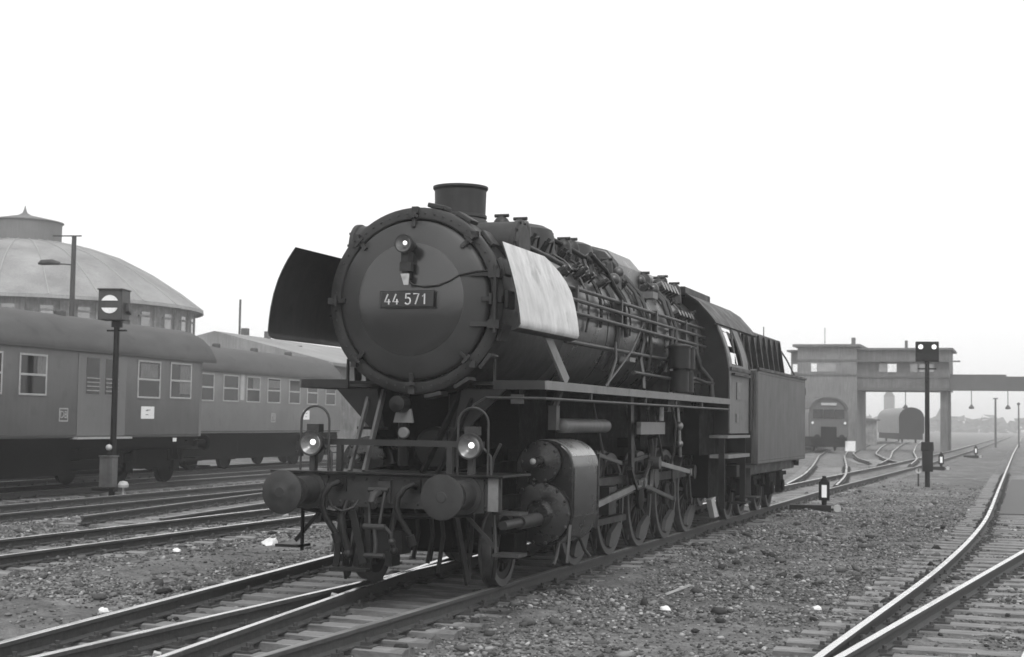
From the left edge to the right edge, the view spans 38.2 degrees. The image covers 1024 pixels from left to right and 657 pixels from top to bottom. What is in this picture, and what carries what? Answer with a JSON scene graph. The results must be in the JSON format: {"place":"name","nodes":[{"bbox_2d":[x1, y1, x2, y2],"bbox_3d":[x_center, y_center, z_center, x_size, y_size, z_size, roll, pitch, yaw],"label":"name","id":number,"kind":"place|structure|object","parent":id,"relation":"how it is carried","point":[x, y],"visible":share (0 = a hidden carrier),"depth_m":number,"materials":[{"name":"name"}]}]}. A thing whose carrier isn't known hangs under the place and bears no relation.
{"place":"outdoors","nodes":[
{"label":"outdoors","id":0,"kind":"place"},
{"bbox_2d":[0,429,1023,656],"bbox_3d":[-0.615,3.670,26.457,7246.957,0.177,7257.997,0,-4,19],"label":"ground","id":1,"kind":"structure","parent":0,"point":[970,472],"depth_m":18.84,"materials":[{"name":"grey gravel"}]},
{"bbox_2d":[38,235,81,315],"bbox_3d":[-17.922,0.838,58.143,1.712,9.075,0.254,1,-4,1],"label":"lamp pole","id":2,"kind":"object","parent":1,"relation":"on","point":[72,276],"visible":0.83,"depth_m":58.26,"materials":[{"name":"grey metal"}]},
{"bbox_2d":[0,206,203,334],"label":"roundhouse","id":3,"kind":"structure","parent":1,"relation":"on","point":[28,242],"depth_m":103.71,"materials":[{"name":"concrete"}]},
{"bbox_2d":[98,607,108,613],"bbox_3d":[-4.157,2.868,15.034,0.093,0.075,0.111,4,-5,-37],"label":"pale stone","id":4,"kind":"object","parent":1,"relation":"on","point":[102,610],"visible":0.94,"depth_m":15.01,"materials":[{"name":"white stone"}]},
{"bbox_2d":[91,288,131,495],"bbox_3d":[-9.405,1.575,34.895,0.982,5.020,0.600,1,-4,5],"label":"stop signal","id":5,"kind":"object","parent":1,"relation":"on","point":[114,307],"visible":0.99,"depth_m":34.78,"materials":[{"name":"paint"}]},
{"bbox_2d":[0,483,263,526],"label":"railway track","id":6,"kind":"structure","parent":1,"relation":"on","point":[35,511],"depth_m":31.63,"materials":[{"name":"grey metal"}]},
{"bbox_2d":[152,651,161,656],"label":"stone","id":7,"kind":"object","parent":1,"relation":"on","point":[156,653],"visible":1,"depth_m":11.40,"materials":[{"name":"stone"}]},
{"bbox_2d":[58,493,268,527],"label":"railway track","id":8,"kind":"structure","parent":1,"relation":"on","point":[242,503],"depth_m":29.38,"materials":[{"name":"grey metal"}]},
{"bbox_2d":[0,465,335,504],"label":"railway track","id":9,"kind":"structure","parent":1,"relation":"on","point":[37,493],"depth_m":39.67,"materials":[{"name":"grey metal"}]},
{"bbox_2d":[0,307,216,484],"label":"passenger coach","id":10,"kind":"object","parent":9,"relation":"on","point":[56,368],"visible":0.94,"depth_m":36.23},
{"bbox_2d":[0,351,3,393],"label":"window","id":11,"kind":"structure","parent":10,"relation":"in","point":[1,352],"depth_m":32.49,"materials":[{"name":"glass"}]},
{"bbox_2d":[18,353,47,395],"bbox_3d":[-10.921,1.051,33.691,0.042,0.950,1.090,0,-4,15],"label":"window","id":12,"kind":"structure","parent":10,"relation":"in","point":[32,367],"depth_m":33.69,"materials":[{"name":"glass"}]},
{"bbox_2d":[70,353,131,471],"bbox_3d":[-10.237,2.084,36.591,0.471,2.870,2.540,0,-4,15],"label":"door","id":13,"kind":"structure","parent":10,"relation":"in","point":[94,395],"depth_m":36.32,"materials":[{"name":"paint"}]},
{"bbox_2d":[137,360,160,398],"bbox_3d":[-9.520,1.340,38.777,0.042,0.990,1.190,0,-4,15],"label":"window","id":14,"kind":"structure","parent":10,"relation":"in","point":[149,372],"depth_m":38.79,"materials":[{"name":"glass"}]},
{"bbox_2d":[170,362,191,398],"bbox_3d":[-9.071,1.437,40.457,0.042,0.980,1.200,0,-4,15],"label":"window","id":15,"kind":"structure","parent":10,"relation":"in","point":[180,373],"depth_m":40.42,"materials":[{"name":"glass"}]},
{"bbox_2d":[0,459,335,487],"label":"railway track","id":16,"kind":"structure","parent":1,"relation":"on","point":[31,481],"depth_m":49.33,"materials":[{"name":"grey metal"}]},
{"bbox_2d":[147,343,341,470],"bbox_3d":[-10.924,2.710,51.802,2.935,4.420,20.280,0,-4,15],"label":"passenger coach","id":17,"kind":"object","parent":16,"relation":"on","point":[255,403],"visible":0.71,"depth_m":53.51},
{"bbox_2d":[202,373,214,400],"bbox_3d":[-10.185,1.947,49.199,0.042,0.940,1.170,0,-4,15],"label":"window","id":18,"kind":"structure","parent":17,"relation":"in","point":[208,379],"depth_m":49.37,"materials":[{"name":"glass"}]},
{"bbox_2d":[223,374,238,401],"bbox_3d":[-9.708,2.062,51.002,0.042,0.930,1.190,0,-4,15],"label":"window","id":19,"kind":"structure","parent":17,"relation":"in","point":[230,382],"depth_m":50.96,"materials":[{"name":"glass"}]},
{"bbox_2d":[246,376,260,402],"bbox_3d":[-9.236,2.178,52.731,0.042,0.930,1.120,0,-4,15],"label":"window","id":20,"kind":"structure","parent":17,"relation":"in","point":[253,383],"depth_m":52.72,"materials":[{"name":"glass"}]},
{"bbox_2d":[267,378,280,403],"bbox_3d":[-8.775,2.290,54.415,0.042,0.930,1.140,0,-4,15],"label":"window","id":21,"kind":"structure","parent":17,"relation":"in","point":[274,384],"depth_m":54.44,"materials":[{"name":"glass"}]},
{"bbox_2d":[289,379,300,403],"bbox_3d":[-8.264,2.410,56.211,0.042,0.930,1.060,0,-4,15],"label":"window","id":22,"kind":"structure","parent":17,"relation":"in","point":[294,390],"depth_m":56.21,"materials":[{"name":"glass"}]},
{"bbox_2d":[307,388,317,404],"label":"window","id":23,"kind":"structure","parent":17,"relation":"in","point":[312,393],"depth_m":57.88,"materials":[{"name":"glass"}]},
{"bbox_2d":[325,389,335,405],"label":"window","id":24,"kind":"structure","parent":17,"relation":"in","point":[330,394],"depth_m":59.66,"materials":[{"name":"glass"}]},
{"bbox_2d":[173,548,180,553],"bbox_3d":[-4.848,3.210,21.354,0.138,0.087,0.109,0,-4,19],"label":"pale stone","id":25,"kind":"object","parent":1,"relation":"on","point":[176,550],"visible":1,"depth_m":21.32,"materials":[{"name":"white stone"}]},
{"bbox_2d":[0,540,529,656],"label":"railway track","id":26,"kind":"structure","parent":1,"relation":"on","point":[227,643],"depth_m":14.05,"materials":[{"name":"metal"}]},
{"bbox_2d":[261,537,277,545],"bbox_3d":[-3.818,3.380,23.262,0.269,0.194,0.275,0,-4,19],"label":"pale stone","id":27,"kind":"object","parent":1,"relation":"on","point":[269,541],"visible":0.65,"depth_m":23.18,"materials":[{"name":"white stone"}]},
{"bbox_2d":[197,299,370,458],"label":"workshop","id":28,"kind":"structure","parent":1,"relation":"on","point":[335,357],"depth_m":74.92,"materials":[{"name":"brick"}]},
{"bbox_2d":[0,441,899,575],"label":"railway track","id":29,"kind":"structure","parent":1,"relation":"on","point":[18,558],"depth_m":23.25,"materials":[{"name":"metal"}]},
{"bbox_2d":[805,397,848,450],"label":"railcar","id":30,"kind":"object","parent":29,"relation":"on","point":[826,421],"visible":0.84,"depth_m":106.23,"materials":[{"name":"paint"}]},
{"bbox_2d":[813,409,822,417],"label":"window","id":31,"kind":"structure","parent":30,"relation":"in","point":[817,413],"depth_m":106.24,"materials":[{"name":"grey glass"}]},
{"bbox_2d":[824,409,833,417],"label":"window","id":32,"kind":"structure","parent":30,"relation":"in","point":[828,413],"depth_m":106.17,"materials":[{"name":"grey glass"}]},
{"bbox_2d":[835,409,843,418],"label":"window","id":33,"kind":"structure","parent":30,"relation":"in","point":[839,414],"depth_m":106.11,"materials":[{"name":"grey glass"}]},
{"bbox_2d":[6,435,1013,656],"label":"railway track","id":34,"kind":"structure","parent":1,"relation":"on","point":[427,599],"depth_m":15.62,"materials":[{"name":"metal"}]},
{"bbox_2d":[262,183,755,587],"bbox_3d":[1.020,0.945,21.976,3.060,4.582,15.350,0,-4,19],"label":"steam locomotive","id":35,"kind":"object","parent":34,"relation":"on","point":[565,398],"visible":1,"depth_m":16.53,"materials":[{"name":"paint"}]},
{"bbox_2d":[328,206,502,393],"bbox_3d":[-1.102,-0.316,15.938,2.040,2.040,0.345,0,-4,19],"label":"smokebox door","id":36,"kind":"structure","parent":35,"relation":"in","point":[423,318],"depth_m":15.88,"materials":[{"name":"paint"}]},
{"bbox_2d":[695,327,806,519],"bbox_3d":[4.269,1.850,31.235,3.045,4.030,7.550,0,-4,19],"label":"tender","id":37,"kind":"object","parent":34,"relation":"on","point":[775,443],"visible":0.36,"depth_m":29.80,"materials":[{"name":"paint"}]},
{"bbox_2d":[660,605,670,611],"bbox_3d":[1.642,3.007,15.856,0.109,0.076,0.096,2,-4,-12],"label":"pale stone","id":38,"kind":"object","parent":1,"relation":"on","point":[665,608],"visible":0.93,"depth_m":15.82,"materials":[{"name":"white stone"}]},
{"bbox_2d":[665,584,690,594],"bbox_3d":[1.972,3.098,17.541,0.308,0.129,0.050,1,-4,-8],"label":"wooden stick","id":39,"kind":"object","parent":1,"relation":"on","point":[678,589],"visible":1,"depth_m":17.52,"materials":[{"name":"paint"}]},
{"bbox_2d":[789,476,842,511],"bbox_3d":[7.150,3.904,34.756,1.228,0.880,0.480,0,-4,11],"label":"switch lantern","id":40,"kind":"object","parent":1,"relation":"on","point":[824,490],"visible":0.93,"depth_m":34.62,"materials":[{"name":"black"}]},
{"bbox_2d":[774,449,859,490],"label":"railway track","id":41,"kind":"structure","parent":1,"relation":"on","point":[826,463],"depth_m":67.02,"materials":[{"name":"metal"}]},
{"bbox_2d":[812,605,821,610],"bbox_3d":[3.321,3.052,16.116,0.112,0.079,0.092,0,-4,19],"label":"pale stone","id":42,"kind":"object","parent":1,"relation":"on","point":[817,608],"visible":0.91,"depth_m":16.08,"materials":[{"name":"white stone"}]},
{"bbox_2d":[845,441,854,451],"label":"white marker board","id":43,"kind":"object","parent":1,"relation":"on","point":[849,445],"visible":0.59,"depth_m":106.26,"materials":[{"name":"metal"}]},
{"bbox_2d":[866,418,879,445],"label":"shed","id":44,"kind":"structure","parent":1,"relation":"on","point":[871,431],"depth_m":150.77,"materials":[{"name":"brick"}]},
{"bbox_2d":[787,338,959,451],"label":"signal tower","id":45,"kind":"structure","parent":1,"relation":"on","point":[851,374],"depth_m":117.95,"materials":[{"name":"concrete"}]},
{"bbox_2d":[903,391,907,408],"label":"hanging lamp","id":46,"kind":"object","parent":45,"relation":"hanging from","point":[905,406],"visible":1,"depth_m":117.14,"materials":[{"name":"metal"}]},
{"bbox_2d":[950,374,1023,390],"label":"gantry bridge","id":47,"kind":"structure","parent":45,"relation":"attached to","point":[970,382],"depth_m":115.33,"materials":[{"name":"paint"}]},
{"bbox_2d":[969,390,973,408],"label":"hanging lamp","id":48,"kind":"object","parent":47,"relation":"hanging from","point":[971,406],"visible":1,"depth_m":115.51,"materials":[{"name":"metal"}]},
{"bbox_2d":[1005,391,1010,408],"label":"hanging lamp","id":49,"kind":"object","parent":47,"relation":"hanging from","point":[1007,407],"visible":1,"depth_m":114.61,"materials":[{"name":"metal"}]},
{"bbox_2d":[846,441,906,464],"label":"railway track","id":50,"kind":"structure","parent":1,"relation":"on","point":[870,455],"depth_m":100.94,"materials":[{"name":"metal"}]},
{"bbox_2d":[868,441,921,467],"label":"railway track","id":51,"kind":"structure","parent":1,"relation":"on","point":[906,451],"depth_m":105.46,"materials":[{"name":"metal"}]},
{"bbox_2d":[877,407,923,442],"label":"passenger wagon","id":52,"kind":"object","parent":51,"relation":"on","point":[900,423],"visible":0.99,"depth_m":168.18,"materials":[{"name":"grey metal"}]},
{"bbox_2d":[773,533,1023,656],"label":"railway track","id":53,"kind":"structure","parent":1,"relation":"on","point":[888,639],"depth_m":15.74,"materials":[{"name":"wood"}]},
{"bbox_2d":[813,436,1023,656],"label":"railway track","id":54,"kind":"structure","parent":1,"relation":"on","point":[993,492],"depth_m":27.54,"materials":[{"name":"metal"}]},
{"bbox_2d":[915,341,938,486],"bbox_3d":[14.100,2.908,50.208,0.780,4.930,0.484,0,-4,11],"label":"light signal","id":55,"kind":"object","parent":1,"relation":"on","point":[926,352],"visible":1,"depth_m":50.20,"materials":[{"name":"black metal"}]},
{"bbox_2d":[933,452,950,469],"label":"switch lantern","id":56,"kind":"object","parent":1,"relation":"on","point":[940,459],"visible":0.8,"depth_m":70.31,"materials":[{"name":"black"}]},
{"bbox_2d":[867,409,1023,432],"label":"distant woodland","id":57,"kind":"object","parent":1,"relation":"on","point":[976,425],"visible":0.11,"depth_m":606.20,"materials":[{"name":"grey plant"}]},
{"bbox_2d":[963,445,981,457],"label":"switch lantern","id":58,"kind":"object","parent":1,"relation":"on","point":[975,453],"visible":0.91,"depth_m":100.28,"materials":[{"name":"black metal"}]},
{"bbox_2d":[993,398,997,447],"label":"distant mast","id":59,"kind":"object","parent":1,"relation":"on","point":[995,427],"visible":1,"depth_m":155.06,"materials":[{"name":"metal"}]},
{"bbox_2d":[999,479,1023,514],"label":"level crossing","id":60,"kind":"object","parent":1,"relation":"on","point":[1013,503],"visible":0.8,"depth_m":40.29,"materials":[{"name":"grey concrete"}]},
{"bbox_2d":[1017,402,1019,447],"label":"distant mast","id":61,"kind":"object","parent":1,"relation":"on","point":[1018,403],"visible":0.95,"depth_m":154.27,"materials":[{"name":"metal"}]},
{"bbox_2d":[0,0,1023,427],"label":"sky","id":62,"kind":"structure","parent":0,"point":[817,171],"materials":[{"name":"white"}]},
{"bbox_2d":[884,392,894,408],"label":"church tower","id":63,"kind":"structure","parent":0,"point":[889,400],"depth_m":418.90,"materials":[{"name":"paint"}]}
]}

